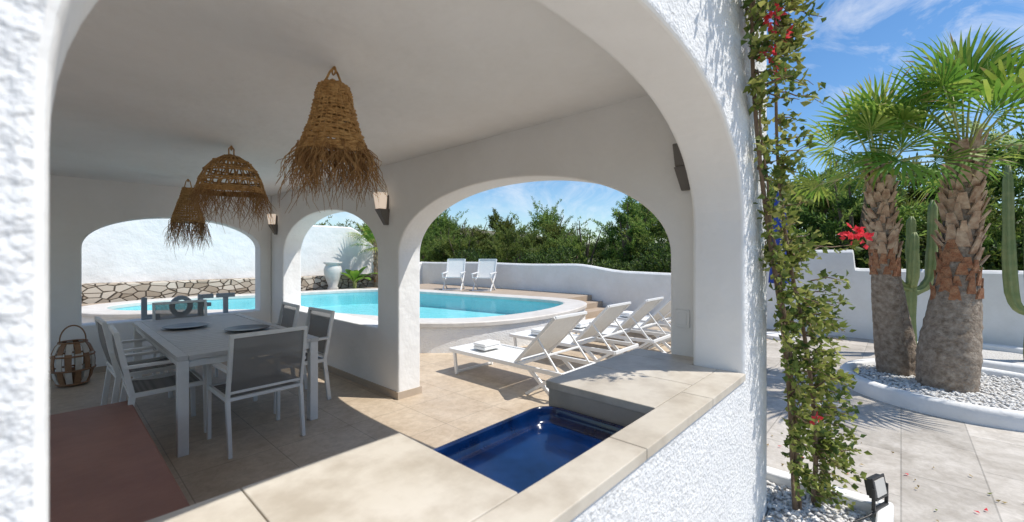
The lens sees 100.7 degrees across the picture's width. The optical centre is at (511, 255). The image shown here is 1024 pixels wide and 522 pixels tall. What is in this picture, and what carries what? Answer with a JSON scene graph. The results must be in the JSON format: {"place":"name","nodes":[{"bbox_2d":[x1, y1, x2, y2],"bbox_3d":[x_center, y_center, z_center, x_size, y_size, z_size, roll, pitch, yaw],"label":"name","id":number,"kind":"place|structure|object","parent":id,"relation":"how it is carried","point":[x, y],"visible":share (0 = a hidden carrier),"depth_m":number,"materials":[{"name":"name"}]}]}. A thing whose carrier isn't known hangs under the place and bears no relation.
{"place":"outdoors","nodes":[
{"label":"outdoors","id":0,"kind":"place"},
{"bbox_2d":[49,317,776,505],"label":"terrace floor","id":1,"kind":"structure","parent":0,"point":[447,405],"depth_m":4.01,"materials":[{"name":"tile"}]},
{"bbox_2d":[49,325,96,386],"bbox_3d":[-5.106,1.144,4.937,0.399,0.682,0.399,0,0,42],"label":"wooden lantern","id":2,"kind":"object","parent":1,"relation":"on","point":[77,374],"visible":0.99,"depth_m":4.85,"materials":[{"name":"brown wood"}]},
{"bbox_2d":[49,401,189,521],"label":"masonry bench","id":3,"kind":"object","parent":1,"relation":"on","point":[107,462],"visible":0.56,"depth_m":2.25,"materials":[{"name":"ceramic"}]},
{"bbox_2d":[94,316,175,404],"bbox_3d":[-3.589,1.041,4.105,0.580,0.922,0.596,0,0,40],"label":"dining chair","id":4,"kind":"object","parent":1,"relation":"on","point":[112,368],"visible":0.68,"depth_m":3.95,"materials":[{"name":"paint"}]},
{"bbox_2d":[109,325,206,432],"bbox_3d":[-2.980,1.041,3.587,0.580,0.922,0.596,0,0,44],"label":"dining chair","id":5,"kind":"object","parent":1,"relation":"on","point":[133,389],"visible":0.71,"depth_m":3.56,"materials":[{"name":"paint"}]},
{"bbox_2d":[152,299,217,376],"bbox_3d":[-4.043,1.041,5.251,0.596,0.922,0.580,0,0,42],"label":"dining chair","id":6,"kind":"object","parent":1,"relation":"on","point":[177,309],"visible":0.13,"depth_m":5.41,"materials":[{"name":"paint"}]},
{"bbox_2d":[133,313,318,457],"bbox_3d":[-3.032,1.125,4.351,2.450,0.750,1.040,0,0,42],"label":"dining table","id":7,"kind":"object","parent":1,"relation":"on","point":[183,350],"visible":0.84,"depth_m":3.86,"materials":[{"name":"paint"}]},
{"bbox_2d":[161,322,209,328],"bbox_3d":[-3.400,0.737,4.431,0.400,0.022,0.400,0,0,42],"label":"serving plate","id":8,"kind":"object","parent":7,"relation":"on","point":[187,325],"visible":1,"depth_m":4.45,"materials":[{"name":"grey ceramic"}]},
{"bbox_2d":[224,324,269,331],"bbox_3d":[-2.679,0.737,4.300,0.400,0.022,0.400,0,0,42],"label":"serving plate","id":9,"kind":"object","parent":7,"relation":"on","point":[247,327],"visible":1,"depth_m":4.33,"materials":[{"name":"grey ceramic"}]},
{"bbox_2d":[82,274,373,303],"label":"dry stone wall","id":10,"kind":"structure","parent":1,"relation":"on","point":[109,292],"depth_m":10.76,"materials":[{"name":"beige stone"}]},
{"bbox_2d":[206,326,306,458],"bbox_3d":[-2.100,1.041,3.499,0.596,0.922,0.580,0,0,40],"label":"dining chair","id":11,"kind":"object","parent":1,"relation":"on","point":[271,361],"visible":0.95,"depth_m":3.33,"materials":[{"name":"paint"}]},
{"bbox_2d":[231,302,299,380],"bbox_3d":[-2.900,1.041,4.974,0.580,0.922,0.596,0,0,45],"label":"dining chair","id":12,"kind":"object","parent":1,"relation":"on","point":[289,312],"visible":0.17,"depth_m":5.18,"materials":[{"name":"paint"}]},
{"bbox_2d":[253,307,334,413],"bbox_3d":[-2.269,1.041,4.423,0.580,0.922,0.596,0,0,40],"label":"dining chair","id":13,"kind":"object","parent":1,"relation":"on","point":[320,320],"visible":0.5,"depth_m":4.53,"materials":[{"name":"paint"}]},
{"bbox_2d":[82,288,586,352],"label":"swimming pool","id":14,"kind":"structure","parent":1,"relation":"on","point":[448,319],"depth_m":9.99,"materials":[{"name":"liquid"}]},
{"bbox_2d":[82,283,591,305],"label":"raised deck","id":15,"kind":"structure","parent":1,"relation":"on","point":[581,297],"depth_m":12.25,"materials":[{"name":"stone"}]},
{"bbox_2d":[323,262,341,289],"bbox_3d":[-5.645,0.625,13.378,0.560,0.870,0.560,0,0,42],"label":"garden urn","id":16,"kind":"object","parent":15,"relation":"on","point":[332,273],"visible":0.97,"depth_m":13.20,"materials":[{"name":"ceramic"}]},
{"bbox_2d":[340,266,377,287],"bbox_3d":[-5.018,0.706,13.916,1.295,0.709,1.270,0,0,-4],"label":"banana plant","id":17,"kind":"object","parent":15,"relation":"on","point":[354,276],"visible":0.92,"depth_m":13.81,"materials":[{"name":"green plant"}]},
{"bbox_2d":[348,224,377,286],"bbox_3d":[-4.543,-0.183,14.586,2.260,2.496,2.189,0,0,42],"label":"fan palm","id":18,"kind":"object","parent":15,"relation":"on","point":[366,229],"visible":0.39,"depth_m":14.41,"materials":[{"name":"green plant"}]},
{"bbox_2d":[441,259,465,290],"bbox_3d":[-1.814,0.584,13.304,0.610,0.977,0.786,0,0,4],"label":"deck chair","id":19,"kind":"object","parent":15,"relation":"on","point":[455,268],"visible":0.98,"depth_m":13.54,"materials":[{"name":"white"}]},
{"bbox_2d":[471,259,496,291],"bbox_3d":[-0.838,0.584,12.957,0.610,0.977,0.786,0,0,12],"label":"deck chair","id":20,"kind":"object","parent":15,"relation":"on","point":[486,269],"visible":0.98,"depth_m":13.19,"materials":[{"name":"white"}]},
{"bbox_2d":[0,0,766,521],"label":"white villa","id":21,"kind":"object","parent":1,"relation":"on","point":[118,110],"visible":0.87,"depth_m":2.20,"materials":[{"name":"paint"}]},
{"bbox_2d":[141,293,234,319],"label":"loft letters","id":22,"kind":"object","parent":21,"relation":"attached to","point":[144,315],"visible":0.52,"depth_m":6.30,"materials":[{"name":"metal"}]},
{"bbox_2d":[164,179,213,259],"bbox_3d":[-4.120,-0.467,5.423,0.527,1.036,0.524,0,0,42],"label":"rattan pendant lamp","id":23,"kind":"object","parent":21,"relation":"hanging from","point":[177,217],"visible":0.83,"depth_m":5.33,"materials":[{"name":"brown wicker"}]},
{"bbox_2d":[182,146,276,232],"bbox_3d":[-2.506,-0.593,3.778,0.683,0.784,0.701,0,0,42],"label":"rattan pendant lamp","id":24,"kind":"object","parent":21,"relation":"hanging from","point":[202,189],"visible":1,"depth_m":3.66,"materials":[{"name":"brown wicker"}]},
{"bbox_2d":[267,214,277,234],"bbox_3d":[-3.806,-0.500,6.740,0.104,0.323,0.130,0,0,42],"label":"wall sconce","id":25,"kind":"object","parent":21,"relation":"attached to","point":[274,229],"depth_m":6.72,"materials":[{"name":"white"}]},
{"bbox_2d":[275,66,387,212],"bbox_3d":[-0.924,-0.597,2.216,0.536,0.776,0.541,0,0,42],"label":"rattan pendant lamp","id":26,"kind":"object","parent":21,"relation":"hanging from","point":[332,114],"visible":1,"depth_m":2.11,"materials":[{"name":"brown wicker"}]},
{"bbox_2d":[373,192,389,224],"bbox_3d":[-1.391,-0.500,4.522,0.109,0.340,0.137,0,0,42],"label":"wall sconce","id":27,"kind":"object","parent":21,"relation":"attached to","point":[382,209],"depth_m":4.50,"materials":[{"name":"white"}]},
{"bbox_2d":[673,143,689,190],"bbox_3d":[0.962,-0.500,2.390,0.082,0.255,0.102,0,0,42],"label":"wall sconce","id":28,"kind":"object","parent":21,"relation":"attached to","point":[681,172],"depth_m":2.38,"materials":[{"name":"grey metal"}]},
{"bbox_2d":[675,309,689,327],"bbox_3d":[0.978,0.360,2.436,0.080,0.100,0.017,0,0,42],"label":"light switch","id":29,"kind":"object","parent":21,"relation":"attached to","point":[682,318],"visible":1,"depth_m":2.43,"materials":[{"name":"white plastic"}]},
{"bbox_2d":[145,348,745,521],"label":"barbecue counter","id":30,"kind":"object","parent":1,"relation":"on","point":[653,402],"visible":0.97,"depth_m":1.12,"materials":[{"name":"stone"}]},
{"bbox_2d":[432,406,624,493],"bbox_3d":[0.083,0.705,1.493,0.515,0.066,0.763,0,0,42],"label":"sink tray","id":31,"kind":"object","parent":30,"relation":"in","point":[520,452],"visible":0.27,"depth_m":1.63,"materials":[{"name":"blue ceramic"}]},
{"bbox_2d":[449,311,594,395],"bbox_3d":[0.059,1.070,5.111,1.810,0.890,0.650,0,0,43],"label":"sun lounger","id":32,"kind":"object","parent":1,"relation":"on","point":[551,335],"visible":0.88,"depth_m":4.86,"materials":[{"name":"white"}]},
{"bbox_2d":[509,302,638,362],"bbox_3d":[0.832,1.070,6.105,1.810,0.890,0.650,0,0,42],"label":"sun lounger","id":33,"kind":"object","parent":1,"relation":"on","point":[602,321],"visible":0.74,"depth_m":5.77,"materials":[{"name":"white"}]},
{"bbox_2d":[557,297,670,352],"bbox_3d":[1.517,1.070,6.788,1.810,0.890,0.650,0,0,41],"label":"sun lounger","id":34,"kind":"object","parent":1,"relation":"on","point":[639,313],"visible":0.63,"depth_m":6.47,"materials":[{"name":"white"}]},
{"bbox_2d":[583,297,670,350],"bbox_3d":[2.120,1.070,7.360,1.810,0.890,0.650,0,0,43],"label":"sun lounger","id":35,"kind":"object","parent":1,"relation":"on","point":[661,312],"visible":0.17,"depth_m":6.96,"materials":[{"name":"white"}]},
{"bbox_2d":[616,311,670,339],"bbox_3d":[2.658,1.070,8.022,1.810,0.890,0.650,0,0,42],"label":"sun lounger","id":36,"kind":"object","parent":1,"relation":"on","point":[623,315],"visible":0.18,"depth_m":8.09,"materials":[{"name":"white"}]},
{"bbox_2d":[584,300,604,318],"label":"stone steps","id":37,"kind":"structure","parent":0,"point":[593,308],"depth_m":10.76,"materials":[{"name":"beige stone"}]},
{"bbox_2d":[314,0,1023,243],"label":"sky","id":38,"kind":"structure","parent":0,"point":[856,39],"materials":[{"name":"blue"}]},
{"bbox_2d":[435,222,1018,260],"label":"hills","id":39,"kind":"structure","parent":0,"point":[490,232],"depth_m":166.60,"materials":[{"name":"green plant"}]},
{"bbox_2d":[767,331,1023,521],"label":"garden paving","id":40,"kind":"structure","parent":0,"point":[955,453],"depth_m":3.20,"materials":[{"name":"stone"}]},
{"bbox_2d":[767,191,796,340],"bbox_3d":[4.905,0.125,7.780,0.560,2.750,0.560,0,0,42],"label":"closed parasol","id":41,"kind":"object","parent":40,"relation":"on","point":[772,335],"visible":0.29,"depth_m":7.71,"materials":[{"name":"white"}]},
{"bbox_2d":[763,480,875,521],"bbox_3d":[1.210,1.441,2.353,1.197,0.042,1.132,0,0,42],"label":"white pebbles","id":42,"kind":"object","parent":40,"relation":"on","point":[798,515],"visible":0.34,"depth_m":2.39,"materials":[{"name":"white gravel"}]},
{"bbox_2d":[740,0,873,510],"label":"bougainvillea vine","id":43,"kind":"object","parent":42,"relation":"on","point":[822,446],"visible":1,"depth_m":2.24,"materials":[{"name":"green plant"}]},
{"bbox_2d":[853,473,888,521],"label":"garden floodlight","id":44,"kind":"object","parent":42,"relation":"on","point":[877,486],"visible":0.97,"depth_m":2.34,"materials":[{"name":"black metal"}]},
{"bbox_2d":[767,466,893,521],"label":"bed kerb","id":45,"kind":"structure","parent":40,"relation":"on","point":[782,478],"depth_m":2.45,"materials":[{"name":"paint"}]},
{"bbox_2d":[767,432,1023,521],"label":"fallen leaves","id":46,"kind":"object","parent":40,"relation":"on","point":[917,485],"visible":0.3,"depth_m":2.72,"materials":[{"name":"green plant"}]},
{"bbox_2d":[840,358,1023,431],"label":"round planter kerb","id":47,"kind":"structure","parent":40,"relation":"on","point":[1006,419],"depth_m":4.04,"materials":[{"name":"paint"}]},
{"bbox_2d":[853,364,1023,410],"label":"planter gravel","id":48,"kind":"structure","parent":47,"relation":"in","point":[915,387],"depth_m":4.42,"materials":[{"name":"grey gravel"}]},
{"bbox_2d":[783,64,1020,376],"bbox_3d":[4.353,-0.303,5.090,1.806,3.562,2.149,0,0,12],"label":"fan palm","id":49,"kind":"object","parent":48,"relation":"on","point":[895,344],"visible":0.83,"depth_m":4.94,"materials":[{"name":"green plant"}]},
{"bbox_2d":[812,21,1023,392],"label":"fan palm","id":50,"kind":"object","parent":48,"relation":"on","point":[949,355],"visible":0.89,"depth_m":4.46,"materials":[{"name":"green plant"}]},
{"bbox_2d":[917,341,1023,373],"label":"round planter kerb","id":51,"kind":"structure","parent":40,"relation":"on","point":[1013,367],"depth_m":5.43,"materials":[{"name":"paint"}]},
{"bbox_2d":[902,200,937,343],"bbox_3d":[6.080,0.300,6.404,0.758,2.301,0.335,0,0,7],"label":"candelabra cactus","id":52,"kind":"object","parent":51,"relation":"on","point":[912,290],"visible":0.69,"depth_m":6.44,"materials":[{"name":"green plant"}]},
{"bbox_2d":[982,349,1023,363],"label":"planter gravel","id":53,"kind":"structure","parent":51,"relation":"in","point":[1001,356],"depth_m":5.99,"materials":[{"name":"white gravel"}]},
{"bbox_2d":[1001,165,1023,359],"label":"candelabra cactus","id":54,"kind":"object","parent":53,"relation":"on","point":[1011,289],"visible":0.93,"depth_m":5.78,"materials":[{"name":"green plant"}]},
{"label":"ground","id":55,"kind":"structure","parent":0,"visible":0},
{"bbox_2d":[82,219,421,283],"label":"garden wall","id":56,"kind":"structure","parent":55,"relation":"on","point":[133,251],"depth_m":11.33,"materials":[{"name":"paint"}]},
{"bbox_2d":[316,107,1023,272],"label":"distant trees","id":57,"kind":"object","parent":55,"relation":"on","point":[628,236],"visible":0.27,"depth_m":13.06,"materials":[{"name":"green plant"}]},
{"bbox_2d":[422,250,1023,347],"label":"garden wall","id":58,"kind":"structure","parent":55,"relation":"on","point":[1003,322],"depth_m":8.68,"materials":[{"name":"paint"}]},
{"bbox_2d":[441,230,1023,272],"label":"hedge","id":59,"kind":"object","parent":55,"relation":"on","point":[556,257],"visible":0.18,"depth_m":11.70,"materials":[{"name":"green plant"}]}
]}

